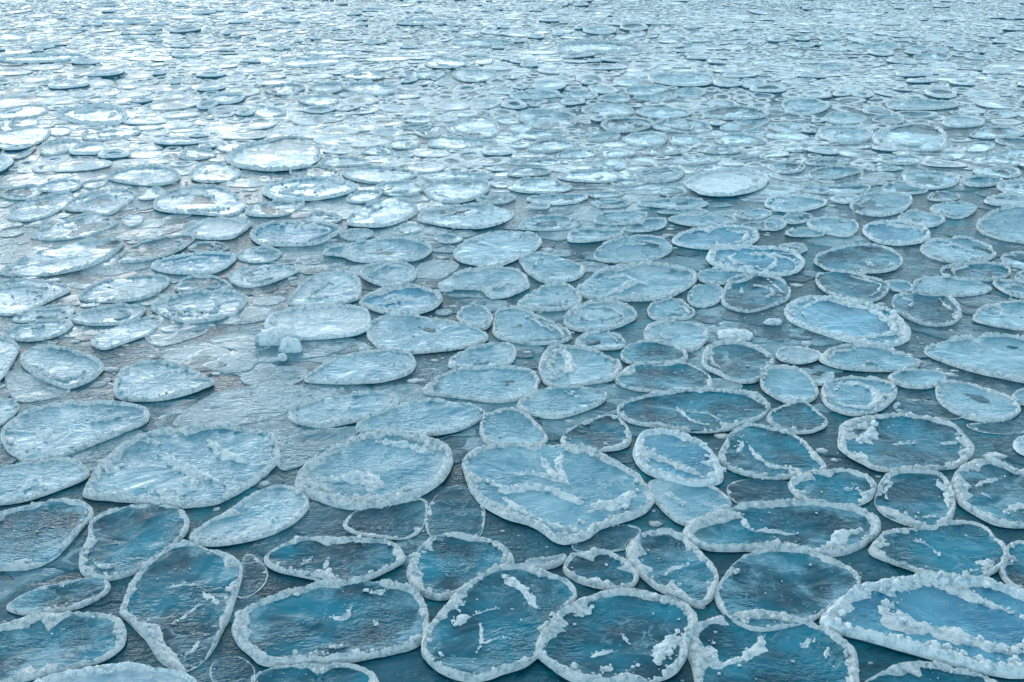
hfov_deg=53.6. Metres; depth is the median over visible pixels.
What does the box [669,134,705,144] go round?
ice floe
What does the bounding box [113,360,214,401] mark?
ice floe
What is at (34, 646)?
ice floe
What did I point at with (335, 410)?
ice floe
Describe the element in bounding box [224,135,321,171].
ice floe
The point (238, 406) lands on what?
ice floe
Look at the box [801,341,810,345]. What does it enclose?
ice block
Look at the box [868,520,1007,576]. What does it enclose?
ice floe
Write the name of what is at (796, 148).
ice floe
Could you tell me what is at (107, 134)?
ice floe
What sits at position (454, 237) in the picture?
ice floe
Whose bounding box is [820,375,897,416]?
ice floe
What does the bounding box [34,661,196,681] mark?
ice floe
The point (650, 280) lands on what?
ice floe
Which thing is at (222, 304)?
ice floe
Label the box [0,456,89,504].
ice floe
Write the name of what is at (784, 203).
ice floe
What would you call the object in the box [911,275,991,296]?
ice floe
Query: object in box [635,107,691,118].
ice floe
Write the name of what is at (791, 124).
ice floe
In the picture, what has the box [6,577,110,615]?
ice floe
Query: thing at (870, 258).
ice floe
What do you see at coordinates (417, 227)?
ice floe
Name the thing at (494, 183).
ice floe
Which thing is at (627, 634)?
ice floe
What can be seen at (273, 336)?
ice block
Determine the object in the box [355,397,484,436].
ice floe
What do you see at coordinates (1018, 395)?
ice floe
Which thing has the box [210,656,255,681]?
ice floe
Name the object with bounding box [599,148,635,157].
ice floe
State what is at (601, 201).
ice floe
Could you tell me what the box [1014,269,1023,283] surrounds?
ice floe
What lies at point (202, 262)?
ice floe
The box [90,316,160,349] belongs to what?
ice floe
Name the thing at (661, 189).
ice floe
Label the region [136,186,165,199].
ice floe
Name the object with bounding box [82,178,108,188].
ice floe
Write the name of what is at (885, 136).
ice floe
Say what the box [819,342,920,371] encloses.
ice floe
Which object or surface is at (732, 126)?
ice floe
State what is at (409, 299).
ice floe
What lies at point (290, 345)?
ice block
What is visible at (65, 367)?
ice floe
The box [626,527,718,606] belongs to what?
ice floe
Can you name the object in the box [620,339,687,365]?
ice floe
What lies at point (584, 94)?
ice floe
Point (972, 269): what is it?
ice floe
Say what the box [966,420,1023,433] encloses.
ice floe
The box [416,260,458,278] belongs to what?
ice floe
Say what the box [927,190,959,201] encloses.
ice floe
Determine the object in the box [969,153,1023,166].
ice floe
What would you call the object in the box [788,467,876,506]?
ice floe
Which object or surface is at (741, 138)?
ice floe
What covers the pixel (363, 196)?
ice floe
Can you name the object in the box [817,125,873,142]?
ice floe
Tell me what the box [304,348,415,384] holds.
ice floe
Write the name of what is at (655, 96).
ice floe
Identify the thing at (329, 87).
ice floe
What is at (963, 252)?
ice floe
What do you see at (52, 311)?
ice floe
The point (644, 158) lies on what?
ice floe
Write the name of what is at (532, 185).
ice floe
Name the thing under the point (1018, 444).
ice floe
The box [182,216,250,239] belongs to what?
ice floe
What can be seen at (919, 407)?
ice floe
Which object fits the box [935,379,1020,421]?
ice floe
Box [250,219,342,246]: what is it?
ice floe
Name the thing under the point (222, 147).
ice floe
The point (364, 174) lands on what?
ice floe
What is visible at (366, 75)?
ice floe
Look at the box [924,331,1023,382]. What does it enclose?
ice floe
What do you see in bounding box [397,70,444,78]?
ice floe
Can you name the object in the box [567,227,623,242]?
ice floe
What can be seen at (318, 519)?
grease ice
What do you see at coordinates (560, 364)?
ice floe
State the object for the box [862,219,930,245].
ice floe
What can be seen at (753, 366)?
ice floe
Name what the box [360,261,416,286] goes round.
ice floe
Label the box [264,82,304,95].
ice floe
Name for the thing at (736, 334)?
ice block
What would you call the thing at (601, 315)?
ice floe
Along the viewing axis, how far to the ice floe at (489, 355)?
9.39 m
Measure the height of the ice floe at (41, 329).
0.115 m
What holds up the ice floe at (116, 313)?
on the water
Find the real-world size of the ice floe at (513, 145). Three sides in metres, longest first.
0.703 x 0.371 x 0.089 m
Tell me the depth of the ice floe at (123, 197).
13.91 m
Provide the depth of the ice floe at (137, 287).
11.07 m
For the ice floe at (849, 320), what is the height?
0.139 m
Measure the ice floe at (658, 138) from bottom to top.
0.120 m
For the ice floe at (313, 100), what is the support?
on the water
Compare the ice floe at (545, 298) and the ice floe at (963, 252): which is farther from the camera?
the ice floe at (963, 252)
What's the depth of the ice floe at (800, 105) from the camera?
20.14 m
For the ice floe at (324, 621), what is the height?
0.139 m
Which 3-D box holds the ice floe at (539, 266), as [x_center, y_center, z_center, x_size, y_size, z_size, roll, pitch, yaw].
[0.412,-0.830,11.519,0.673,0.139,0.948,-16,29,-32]
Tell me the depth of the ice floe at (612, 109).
19.92 m
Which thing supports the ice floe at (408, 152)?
on the water
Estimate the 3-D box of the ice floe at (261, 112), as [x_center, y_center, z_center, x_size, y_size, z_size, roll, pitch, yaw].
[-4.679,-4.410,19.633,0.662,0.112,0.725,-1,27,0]
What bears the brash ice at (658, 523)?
on the water
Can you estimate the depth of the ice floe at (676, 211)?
13.12 m
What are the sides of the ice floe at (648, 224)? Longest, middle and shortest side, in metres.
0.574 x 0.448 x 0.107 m
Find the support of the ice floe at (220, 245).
on the water
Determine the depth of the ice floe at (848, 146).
16.96 m
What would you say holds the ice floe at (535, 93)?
on the water
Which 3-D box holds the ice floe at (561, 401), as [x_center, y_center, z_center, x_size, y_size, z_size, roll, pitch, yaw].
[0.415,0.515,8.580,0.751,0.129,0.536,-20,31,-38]
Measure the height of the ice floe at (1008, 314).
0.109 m
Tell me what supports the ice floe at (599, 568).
on the water
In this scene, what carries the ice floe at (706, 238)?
on the water
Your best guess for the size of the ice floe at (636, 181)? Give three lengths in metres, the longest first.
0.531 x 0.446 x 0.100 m
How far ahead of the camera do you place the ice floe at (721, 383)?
8.88 m
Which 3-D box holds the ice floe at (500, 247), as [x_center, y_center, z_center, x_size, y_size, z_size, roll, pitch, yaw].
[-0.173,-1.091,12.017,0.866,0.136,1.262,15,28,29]
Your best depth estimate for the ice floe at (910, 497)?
7.21 m
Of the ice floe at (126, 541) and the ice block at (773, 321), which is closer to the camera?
the ice floe at (126, 541)
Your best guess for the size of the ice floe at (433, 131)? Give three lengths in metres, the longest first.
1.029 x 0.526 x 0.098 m
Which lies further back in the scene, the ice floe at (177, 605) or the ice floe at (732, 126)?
the ice floe at (732, 126)
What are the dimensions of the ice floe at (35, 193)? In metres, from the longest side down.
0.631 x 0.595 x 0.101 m
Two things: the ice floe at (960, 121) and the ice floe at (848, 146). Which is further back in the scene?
the ice floe at (960, 121)
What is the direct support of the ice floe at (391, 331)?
on the water
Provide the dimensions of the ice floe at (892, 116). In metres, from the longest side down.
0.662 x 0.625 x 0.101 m
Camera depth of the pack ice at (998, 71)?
24.47 m
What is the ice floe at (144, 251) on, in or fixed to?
on the water
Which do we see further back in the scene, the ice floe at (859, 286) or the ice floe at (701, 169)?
the ice floe at (701, 169)
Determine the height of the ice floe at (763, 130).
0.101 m
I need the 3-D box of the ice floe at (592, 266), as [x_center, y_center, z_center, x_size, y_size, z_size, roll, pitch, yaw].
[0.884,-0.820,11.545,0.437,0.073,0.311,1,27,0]
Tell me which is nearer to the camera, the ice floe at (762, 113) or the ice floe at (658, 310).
the ice floe at (658, 310)
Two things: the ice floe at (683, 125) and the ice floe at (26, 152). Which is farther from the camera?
the ice floe at (683, 125)
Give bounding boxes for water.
[0,0,1023,681]
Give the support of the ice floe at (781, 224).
on the water
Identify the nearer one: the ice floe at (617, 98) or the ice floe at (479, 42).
the ice floe at (617, 98)
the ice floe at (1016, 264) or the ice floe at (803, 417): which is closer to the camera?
the ice floe at (803, 417)
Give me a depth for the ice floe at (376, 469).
7.54 m
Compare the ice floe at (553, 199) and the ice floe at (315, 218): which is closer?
the ice floe at (315, 218)
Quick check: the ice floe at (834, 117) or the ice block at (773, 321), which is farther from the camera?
the ice floe at (834, 117)
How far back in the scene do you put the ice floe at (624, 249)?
11.97 m
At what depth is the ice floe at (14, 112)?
19.66 m
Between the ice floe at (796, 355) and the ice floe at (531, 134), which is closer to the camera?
the ice floe at (796, 355)
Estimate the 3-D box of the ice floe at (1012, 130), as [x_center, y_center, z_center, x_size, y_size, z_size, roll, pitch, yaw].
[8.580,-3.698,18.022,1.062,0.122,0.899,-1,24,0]
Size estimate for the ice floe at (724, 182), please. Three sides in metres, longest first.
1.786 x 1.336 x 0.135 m
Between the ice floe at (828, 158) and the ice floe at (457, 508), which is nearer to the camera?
the ice floe at (457, 508)
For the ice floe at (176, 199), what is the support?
on the water
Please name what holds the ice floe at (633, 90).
on the water
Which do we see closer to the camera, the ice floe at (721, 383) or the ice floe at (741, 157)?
the ice floe at (721, 383)
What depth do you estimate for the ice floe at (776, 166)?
15.44 m
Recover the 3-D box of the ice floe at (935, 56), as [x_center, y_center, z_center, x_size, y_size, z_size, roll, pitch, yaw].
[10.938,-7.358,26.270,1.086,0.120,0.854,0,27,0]
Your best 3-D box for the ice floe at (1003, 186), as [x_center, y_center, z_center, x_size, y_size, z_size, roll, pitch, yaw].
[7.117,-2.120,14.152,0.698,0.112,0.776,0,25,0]
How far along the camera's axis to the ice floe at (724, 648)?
5.75 m
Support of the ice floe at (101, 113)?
on the water
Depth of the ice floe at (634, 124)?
18.86 m
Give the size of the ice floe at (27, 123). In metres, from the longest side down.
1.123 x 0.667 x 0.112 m
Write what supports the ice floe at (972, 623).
on the water
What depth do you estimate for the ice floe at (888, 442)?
7.92 m
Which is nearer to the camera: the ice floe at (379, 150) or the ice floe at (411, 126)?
the ice floe at (379, 150)
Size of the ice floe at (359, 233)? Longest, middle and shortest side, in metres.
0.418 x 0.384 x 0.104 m
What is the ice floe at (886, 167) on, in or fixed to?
on the water
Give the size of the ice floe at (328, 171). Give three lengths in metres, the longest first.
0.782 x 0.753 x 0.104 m
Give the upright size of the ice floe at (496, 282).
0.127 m
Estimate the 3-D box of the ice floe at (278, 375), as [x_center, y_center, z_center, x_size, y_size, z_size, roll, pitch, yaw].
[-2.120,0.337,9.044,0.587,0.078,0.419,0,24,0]
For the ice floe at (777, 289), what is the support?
on the water
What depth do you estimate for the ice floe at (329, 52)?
26.62 m
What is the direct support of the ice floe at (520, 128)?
on the water
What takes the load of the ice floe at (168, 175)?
on the water
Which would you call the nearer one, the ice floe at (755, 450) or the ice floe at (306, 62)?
the ice floe at (755, 450)
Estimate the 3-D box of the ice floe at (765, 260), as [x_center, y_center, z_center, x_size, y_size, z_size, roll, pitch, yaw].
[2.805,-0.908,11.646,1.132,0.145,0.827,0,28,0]
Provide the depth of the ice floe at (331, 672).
5.59 m
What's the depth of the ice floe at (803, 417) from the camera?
8.27 m
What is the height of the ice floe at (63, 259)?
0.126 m
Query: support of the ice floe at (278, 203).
on the water
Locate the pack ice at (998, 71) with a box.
[0,0,1023,173]
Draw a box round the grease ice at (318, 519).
[0,81,1023,681]
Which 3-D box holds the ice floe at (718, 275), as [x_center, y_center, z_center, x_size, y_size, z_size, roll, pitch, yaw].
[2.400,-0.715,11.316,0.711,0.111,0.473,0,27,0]
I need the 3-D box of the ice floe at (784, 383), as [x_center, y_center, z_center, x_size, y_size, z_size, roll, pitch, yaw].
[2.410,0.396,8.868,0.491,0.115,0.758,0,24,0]
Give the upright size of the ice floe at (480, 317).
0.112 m
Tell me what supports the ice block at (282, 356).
on the water
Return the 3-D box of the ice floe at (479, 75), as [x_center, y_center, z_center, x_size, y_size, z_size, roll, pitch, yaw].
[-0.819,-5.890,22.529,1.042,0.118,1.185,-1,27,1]
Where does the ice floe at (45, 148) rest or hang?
on the water
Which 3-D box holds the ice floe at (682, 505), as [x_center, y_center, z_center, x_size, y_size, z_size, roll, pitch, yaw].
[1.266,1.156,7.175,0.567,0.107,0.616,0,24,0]
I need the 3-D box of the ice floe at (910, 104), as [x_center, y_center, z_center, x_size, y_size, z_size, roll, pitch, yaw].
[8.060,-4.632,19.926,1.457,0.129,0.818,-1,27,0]
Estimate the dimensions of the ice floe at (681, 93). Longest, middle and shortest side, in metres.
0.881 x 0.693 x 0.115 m
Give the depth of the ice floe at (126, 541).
6.77 m
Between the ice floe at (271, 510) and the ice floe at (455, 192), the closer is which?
the ice floe at (271, 510)
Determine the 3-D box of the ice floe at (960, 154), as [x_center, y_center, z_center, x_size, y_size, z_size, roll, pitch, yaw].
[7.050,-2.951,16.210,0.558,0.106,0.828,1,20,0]
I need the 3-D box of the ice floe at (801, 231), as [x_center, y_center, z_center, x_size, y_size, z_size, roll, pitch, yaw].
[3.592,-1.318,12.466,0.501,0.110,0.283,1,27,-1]
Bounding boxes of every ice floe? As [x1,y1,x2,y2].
[0,32,26,40]
[0,52,85,62]
[0,104,48,119]
[0,119,38,130]
[0,126,49,151]
[0,236,123,276]
[0,277,70,315]
[0,336,18,380]
[0,398,18,424]
[0,399,149,461]
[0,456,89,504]
[0,497,93,570]
[0,611,126,681]
[1,143,35,158]
[1,183,41,199]
[1,317,73,341]
[5,371,69,401]
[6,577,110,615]
[7,191,74,221]
[12,303,74,322]
[20,344,103,388]
[29,213,118,240]
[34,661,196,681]
[38,178,81,192]
[39,138,81,155]
[48,126,71,136]
[56,102,127,124]
[64,187,136,214]
[68,302,145,325]
[78,274,170,302]
[79,504,189,580]
[81,127,140,140]
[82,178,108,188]
[83,422,280,508]
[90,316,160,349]
[91,17,150,23]
[107,164,180,185]
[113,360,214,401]
[115,233,194,262]
[119,539,242,671]
[121,213,144,226]
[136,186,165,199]
[145,324,206,345]
[151,250,236,274]
[151,288,247,322]
[153,183,246,216]
[173,383,311,426]
[174,274,231,291]
[179,147,216,159]
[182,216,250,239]
[188,241,228,251]
[189,484,309,546]
[190,161,240,183]
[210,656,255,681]
[211,334,269,349]
[215,143,240,151]
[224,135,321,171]
[228,263,298,287]
[231,576,428,667]
[236,245,281,262]
[237,554,267,598]
[240,366,307,385]
[244,198,304,217]
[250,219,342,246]
[251,662,378,681]
[253,107,286,116]
[262,175,357,201]
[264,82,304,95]
[264,304,370,340]
[264,534,405,583]
[277,426,357,469]
[278,57,346,67]
[288,270,362,306]
[288,390,399,427]
[289,166,339,176]
[294,428,452,509]
[298,94,338,105]
[303,48,355,55]
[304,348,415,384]
[306,210,342,223]
[308,81,345,92]
[317,156,370,166]
[322,236,432,262]
[339,228,372,240]
[341,70,384,79]
[342,165,416,183]
[343,498,427,539]
[344,80,397,95]
[346,189,381,203]
[347,196,417,227]
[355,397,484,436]
[359,283,442,315]
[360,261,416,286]
[361,145,392,154]
[366,314,487,353]
[375,180,423,196]
[386,138,419,148]
[390,151,413,157]
[392,223,423,234]
[396,17,447,25]
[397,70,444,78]
[399,123,430,129]
[401,115,431,122]
[406,531,513,600]
[413,125,441,137]
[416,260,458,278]
[417,202,514,229]
[421,170,493,182]
[421,563,576,681]
[422,364,539,402]
[423,177,489,202]
[424,57,468,68]
[425,485,484,536]
[428,136,496,148]
[434,233,462,243]
[436,265,529,298]
[446,115,500,137]
[448,342,516,369]
[452,68,498,81]
[453,38,514,46]
[453,230,541,266]
[456,304,493,330]
[461,441,654,544]
[473,55,494,64]
[475,193,515,203]
[479,407,547,445]
[489,179,513,188]
[492,305,571,344]
[507,157,563,165]
[507,166,550,176]
[507,177,572,193]
[508,124,531,131]
[509,88,560,98]
[509,141,528,148]
[511,129,569,139]
[516,107,579,129]
[516,280,581,311]
[516,384,606,418]
[518,213,580,230]
[519,251,586,283]
[525,553,566,569]
[526,193,588,205]
[528,138,576,152]
[528,201,550,209]
[535,587,697,681]
[538,343,621,386]
[555,39,641,53]
[557,148,596,158]
[558,90,597,98]
[558,168,620,182]
[560,413,631,451]
[563,298,636,331]
[563,547,638,589]
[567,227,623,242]
[571,524,640,551]
[574,129,599,136]
[575,260,696,301]
[575,330,625,350]
[578,262,608,271]
[581,102,634,115]
[585,190,623,197]
[588,130,620,141]
[591,197,631,207]
[592,158,627,169]
[593,234,672,262]
[594,209,647,224]
[597,93,629,102]
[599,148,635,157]
[600,116,653,132]
[610,178,647,186]
[615,360,712,392]
[617,385,770,433]
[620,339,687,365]
[622,131,667,146]
[623,217,666,231]
[625,84,667,95]
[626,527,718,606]
[631,156,657,165]
[633,93,676,100]
[633,427,725,486]
[634,166,684,182]
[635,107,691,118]
[637,196,708,208]
[643,319,709,351]
[646,143,691,155]
[646,297,695,320]
[648,71,714,86]
[648,477,731,525]
[652,117,712,133]
[657,206,707,214]
[659,187,686,196]
[668,213,736,226]
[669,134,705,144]
[672,224,759,249]
[674,87,705,97]
[674,155,720,164]
[682,497,880,556]
[684,167,769,197]
[687,283,723,307]
[687,609,859,681]
[692,164,721,173]
[697,145,740,153]
[697,266,754,284]
[701,338,774,383]
[702,104,768,119]
[705,244,804,276]
[712,378,741,389]
[714,548,861,631]
[715,132,766,145]
[718,422,826,479]
[720,117,769,130]
[720,272,790,312]
[727,478,793,503]
[729,154,767,162]
[734,208,771,219]
[741,78,766,88]
[742,127,767,134]
[742,221,778,230]
[759,364,818,403]
[764,194,826,212]
[764,218,786,230]
[766,399,827,433]
[767,160,805,173]
[768,121,809,132]
[775,345,821,364]
[779,242,807,254]
[782,96,828,114]
[782,211,813,223]
[783,144,812,152]
[784,294,910,346]
[785,226,824,236]
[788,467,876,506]
[800,182,870,194]
[805,156,850,165]
[806,215,858,236]
[808,164,861,179]
[810,372,834,385]
[813,242,902,273]
[815,62,850,70]
[815,269,889,301]
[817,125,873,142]
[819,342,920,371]
[819,571,1023,678]
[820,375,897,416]
[824,111,866,124]
[824,142,873,149]
[830,194,859,203]
[837,412,974,472]
[850,190,912,216]
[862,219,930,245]
[863,42,900,49]
[863,163,903,170]
[865,659,997,681]
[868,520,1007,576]
[870,122,946,150]
[872,114,904,123]
[874,468,955,527]
[880,154,922,164]
[881,180,927,194]
[885,98,958,110]
[887,279,913,292]
[888,368,946,389]
[892,289,961,326]
[893,399,962,419]
[898,209,944,227]
[901,169,959,189]
[905,45,928,51]
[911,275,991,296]
[913,52,951,59]
[920,235,995,262]
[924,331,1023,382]
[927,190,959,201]
[930,201,976,218]
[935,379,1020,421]
[940,260,1010,281]
[941,150,965,159]
[942,114,984,127]
[951,456,1023,527]
[964,174,1002,186]
[966,141,994,152]
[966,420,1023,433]
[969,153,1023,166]
[970,125,1023,138]
[972,165,1021,178]
[972,299,1023,330]
[976,203,1023,243]
[984,192,1023,206]
[992,279,1023,298]
[995,136,1023,146]
[995,147,1023,157]
[996,178,1023,196]
[998,540,1023,588]
[1000,251,1023,268]
[1012,388,1023,404]
[1013,435,1023,455]
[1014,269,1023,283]
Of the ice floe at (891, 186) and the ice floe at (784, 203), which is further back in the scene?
the ice floe at (891, 186)
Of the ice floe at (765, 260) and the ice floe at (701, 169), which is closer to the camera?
the ice floe at (765, 260)
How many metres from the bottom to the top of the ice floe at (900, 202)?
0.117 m
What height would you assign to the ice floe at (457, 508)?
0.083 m
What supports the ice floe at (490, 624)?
on the water
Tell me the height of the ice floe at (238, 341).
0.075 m
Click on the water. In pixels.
(136, 648)
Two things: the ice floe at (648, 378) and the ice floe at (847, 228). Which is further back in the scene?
the ice floe at (847, 228)
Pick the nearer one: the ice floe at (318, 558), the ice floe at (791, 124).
the ice floe at (318, 558)
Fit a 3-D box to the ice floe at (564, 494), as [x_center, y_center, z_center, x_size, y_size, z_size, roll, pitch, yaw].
[0.318,1.083,7.313,1.398,0.126,1.342,0,24,0]
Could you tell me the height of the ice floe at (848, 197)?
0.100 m
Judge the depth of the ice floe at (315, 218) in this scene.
12.98 m
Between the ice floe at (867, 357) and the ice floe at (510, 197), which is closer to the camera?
the ice floe at (867, 357)
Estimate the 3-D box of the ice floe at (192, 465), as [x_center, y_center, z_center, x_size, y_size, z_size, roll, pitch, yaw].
[-2.438,0.936,7.630,1.352,0.134,1.150,0,25,0]
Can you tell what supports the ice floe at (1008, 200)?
on the water
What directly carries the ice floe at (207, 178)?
on the water
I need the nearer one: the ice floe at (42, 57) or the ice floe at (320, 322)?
the ice floe at (320, 322)
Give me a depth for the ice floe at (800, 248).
12.03 m
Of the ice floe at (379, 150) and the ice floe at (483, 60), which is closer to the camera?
the ice floe at (379, 150)
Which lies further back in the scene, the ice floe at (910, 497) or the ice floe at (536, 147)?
the ice floe at (536, 147)
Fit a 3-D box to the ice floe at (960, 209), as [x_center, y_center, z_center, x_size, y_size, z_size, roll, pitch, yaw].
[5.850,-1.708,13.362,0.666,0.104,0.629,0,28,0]
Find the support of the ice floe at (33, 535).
on the water
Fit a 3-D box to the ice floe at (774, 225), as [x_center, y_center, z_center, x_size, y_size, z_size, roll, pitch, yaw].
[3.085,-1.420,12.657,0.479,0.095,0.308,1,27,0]
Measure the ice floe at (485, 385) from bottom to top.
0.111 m
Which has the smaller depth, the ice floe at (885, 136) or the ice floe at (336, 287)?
the ice floe at (336, 287)
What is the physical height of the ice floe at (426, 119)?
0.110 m
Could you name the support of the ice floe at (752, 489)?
on the water
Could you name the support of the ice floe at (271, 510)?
on the water
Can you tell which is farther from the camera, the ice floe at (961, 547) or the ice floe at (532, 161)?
the ice floe at (532, 161)
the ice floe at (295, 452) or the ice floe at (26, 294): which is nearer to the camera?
the ice floe at (295, 452)
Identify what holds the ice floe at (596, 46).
on the water
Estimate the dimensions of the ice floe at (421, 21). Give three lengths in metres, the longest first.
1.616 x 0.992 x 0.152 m
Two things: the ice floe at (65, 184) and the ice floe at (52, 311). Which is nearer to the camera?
the ice floe at (52, 311)
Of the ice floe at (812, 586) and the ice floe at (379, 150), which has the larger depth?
the ice floe at (379, 150)
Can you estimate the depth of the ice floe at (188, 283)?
11.14 m
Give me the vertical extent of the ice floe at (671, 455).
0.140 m
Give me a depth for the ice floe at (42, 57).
25.00 m
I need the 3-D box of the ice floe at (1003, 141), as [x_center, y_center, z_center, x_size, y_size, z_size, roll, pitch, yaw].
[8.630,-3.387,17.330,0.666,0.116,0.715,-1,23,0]
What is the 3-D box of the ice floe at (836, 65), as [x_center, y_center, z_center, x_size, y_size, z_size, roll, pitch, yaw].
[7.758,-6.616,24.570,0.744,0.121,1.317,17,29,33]
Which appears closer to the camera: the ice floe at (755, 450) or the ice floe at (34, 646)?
the ice floe at (34, 646)
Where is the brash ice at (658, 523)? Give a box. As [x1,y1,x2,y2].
[0,13,1023,681]
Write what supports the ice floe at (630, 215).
on the water
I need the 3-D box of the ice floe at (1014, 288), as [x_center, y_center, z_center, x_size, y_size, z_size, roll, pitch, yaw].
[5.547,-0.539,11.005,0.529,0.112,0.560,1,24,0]
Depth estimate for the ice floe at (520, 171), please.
15.20 m
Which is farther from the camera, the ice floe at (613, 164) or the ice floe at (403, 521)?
the ice floe at (613, 164)
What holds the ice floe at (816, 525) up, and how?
on the water
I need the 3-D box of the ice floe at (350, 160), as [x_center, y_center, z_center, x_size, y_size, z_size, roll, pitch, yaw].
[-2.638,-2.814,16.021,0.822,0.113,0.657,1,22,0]
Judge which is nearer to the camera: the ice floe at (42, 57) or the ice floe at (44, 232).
the ice floe at (44, 232)
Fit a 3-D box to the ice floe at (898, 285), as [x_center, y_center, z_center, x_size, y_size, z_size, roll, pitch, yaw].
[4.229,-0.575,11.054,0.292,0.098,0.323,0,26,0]
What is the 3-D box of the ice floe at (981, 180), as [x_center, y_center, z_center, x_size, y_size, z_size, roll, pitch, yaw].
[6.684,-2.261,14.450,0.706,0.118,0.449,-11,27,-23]
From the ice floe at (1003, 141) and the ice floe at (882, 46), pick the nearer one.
the ice floe at (1003, 141)
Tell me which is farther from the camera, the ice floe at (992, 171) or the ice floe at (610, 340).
the ice floe at (992, 171)
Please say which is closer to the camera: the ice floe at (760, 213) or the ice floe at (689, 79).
the ice floe at (760, 213)
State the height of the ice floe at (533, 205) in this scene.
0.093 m
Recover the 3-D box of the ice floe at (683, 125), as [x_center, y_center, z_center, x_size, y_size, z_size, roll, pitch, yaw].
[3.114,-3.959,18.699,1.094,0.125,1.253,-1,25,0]
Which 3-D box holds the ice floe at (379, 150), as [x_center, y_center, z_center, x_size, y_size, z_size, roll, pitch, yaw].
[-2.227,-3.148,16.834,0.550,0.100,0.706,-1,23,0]
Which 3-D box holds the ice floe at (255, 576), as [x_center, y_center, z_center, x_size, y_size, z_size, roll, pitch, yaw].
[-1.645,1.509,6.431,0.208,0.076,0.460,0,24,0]
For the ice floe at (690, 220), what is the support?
on the water
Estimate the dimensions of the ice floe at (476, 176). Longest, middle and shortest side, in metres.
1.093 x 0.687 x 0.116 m
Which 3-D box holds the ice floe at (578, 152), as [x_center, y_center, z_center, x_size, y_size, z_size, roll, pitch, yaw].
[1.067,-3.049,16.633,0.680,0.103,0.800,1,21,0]
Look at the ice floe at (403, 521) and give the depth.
6.96 m
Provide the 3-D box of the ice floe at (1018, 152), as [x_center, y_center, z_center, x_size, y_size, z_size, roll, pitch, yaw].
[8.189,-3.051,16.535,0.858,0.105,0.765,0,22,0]
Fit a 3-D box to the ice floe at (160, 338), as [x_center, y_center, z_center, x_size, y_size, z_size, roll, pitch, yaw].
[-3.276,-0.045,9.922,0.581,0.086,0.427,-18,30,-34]
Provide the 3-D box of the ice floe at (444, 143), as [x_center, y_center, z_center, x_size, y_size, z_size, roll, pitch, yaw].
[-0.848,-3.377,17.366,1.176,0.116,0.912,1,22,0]
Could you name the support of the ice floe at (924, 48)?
on the water
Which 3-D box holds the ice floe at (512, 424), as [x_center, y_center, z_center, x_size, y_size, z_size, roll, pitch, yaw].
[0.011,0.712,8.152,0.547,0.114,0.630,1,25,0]
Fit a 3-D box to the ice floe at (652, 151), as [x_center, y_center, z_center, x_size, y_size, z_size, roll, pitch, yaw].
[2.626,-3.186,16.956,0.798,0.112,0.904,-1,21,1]
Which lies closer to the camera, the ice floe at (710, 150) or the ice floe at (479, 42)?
the ice floe at (710, 150)
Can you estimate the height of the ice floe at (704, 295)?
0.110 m
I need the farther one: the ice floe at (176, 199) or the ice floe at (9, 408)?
the ice floe at (176, 199)
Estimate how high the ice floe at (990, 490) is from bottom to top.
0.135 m
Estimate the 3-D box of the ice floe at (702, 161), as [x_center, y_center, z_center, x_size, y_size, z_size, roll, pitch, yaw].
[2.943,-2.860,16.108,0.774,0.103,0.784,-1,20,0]
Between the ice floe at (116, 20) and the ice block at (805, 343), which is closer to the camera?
the ice block at (805, 343)
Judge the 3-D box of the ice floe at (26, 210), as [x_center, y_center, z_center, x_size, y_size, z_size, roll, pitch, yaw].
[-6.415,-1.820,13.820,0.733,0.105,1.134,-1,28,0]
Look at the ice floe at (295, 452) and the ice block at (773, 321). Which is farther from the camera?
the ice block at (773, 321)
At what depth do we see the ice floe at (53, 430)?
8.16 m
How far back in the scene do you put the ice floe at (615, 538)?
6.76 m
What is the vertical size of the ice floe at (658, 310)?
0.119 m
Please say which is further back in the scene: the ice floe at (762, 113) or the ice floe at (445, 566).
the ice floe at (762, 113)
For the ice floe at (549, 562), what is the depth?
6.52 m
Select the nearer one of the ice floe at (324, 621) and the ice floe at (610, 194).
the ice floe at (324, 621)
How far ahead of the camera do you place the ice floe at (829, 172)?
15.06 m
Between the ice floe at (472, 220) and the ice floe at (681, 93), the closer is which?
the ice floe at (472, 220)
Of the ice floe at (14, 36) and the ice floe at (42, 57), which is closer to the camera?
the ice floe at (42, 57)
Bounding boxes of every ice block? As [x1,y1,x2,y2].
[255,326,300,345]
[277,353,286,360]
[279,338,301,352]
[717,328,752,340]
[763,318,781,324]
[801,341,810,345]
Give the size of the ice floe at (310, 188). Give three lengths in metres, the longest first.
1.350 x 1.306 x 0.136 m
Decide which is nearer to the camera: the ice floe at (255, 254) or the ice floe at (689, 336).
the ice floe at (689, 336)
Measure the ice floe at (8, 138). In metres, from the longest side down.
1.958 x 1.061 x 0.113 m
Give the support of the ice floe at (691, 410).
on the water
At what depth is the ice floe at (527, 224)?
12.79 m
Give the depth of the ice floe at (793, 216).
12.94 m
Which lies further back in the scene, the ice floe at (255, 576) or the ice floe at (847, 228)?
the ice floe at (847, 228)
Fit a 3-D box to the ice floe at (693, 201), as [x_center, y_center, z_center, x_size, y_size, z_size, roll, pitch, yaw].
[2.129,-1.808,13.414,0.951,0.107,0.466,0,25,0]
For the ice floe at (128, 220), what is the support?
on the water
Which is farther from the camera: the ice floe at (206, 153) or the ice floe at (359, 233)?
the ice floe at (206, 153)
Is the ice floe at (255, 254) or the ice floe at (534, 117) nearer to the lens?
the ice floe at (255, 254)
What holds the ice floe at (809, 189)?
on the water
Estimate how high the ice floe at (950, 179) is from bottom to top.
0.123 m
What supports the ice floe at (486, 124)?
on the water
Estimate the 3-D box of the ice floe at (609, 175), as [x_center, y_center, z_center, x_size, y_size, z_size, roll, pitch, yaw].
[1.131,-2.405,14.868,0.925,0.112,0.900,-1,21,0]
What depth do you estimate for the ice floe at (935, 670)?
5.60 m
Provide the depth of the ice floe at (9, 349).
9.42 m
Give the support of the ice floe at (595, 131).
on the water

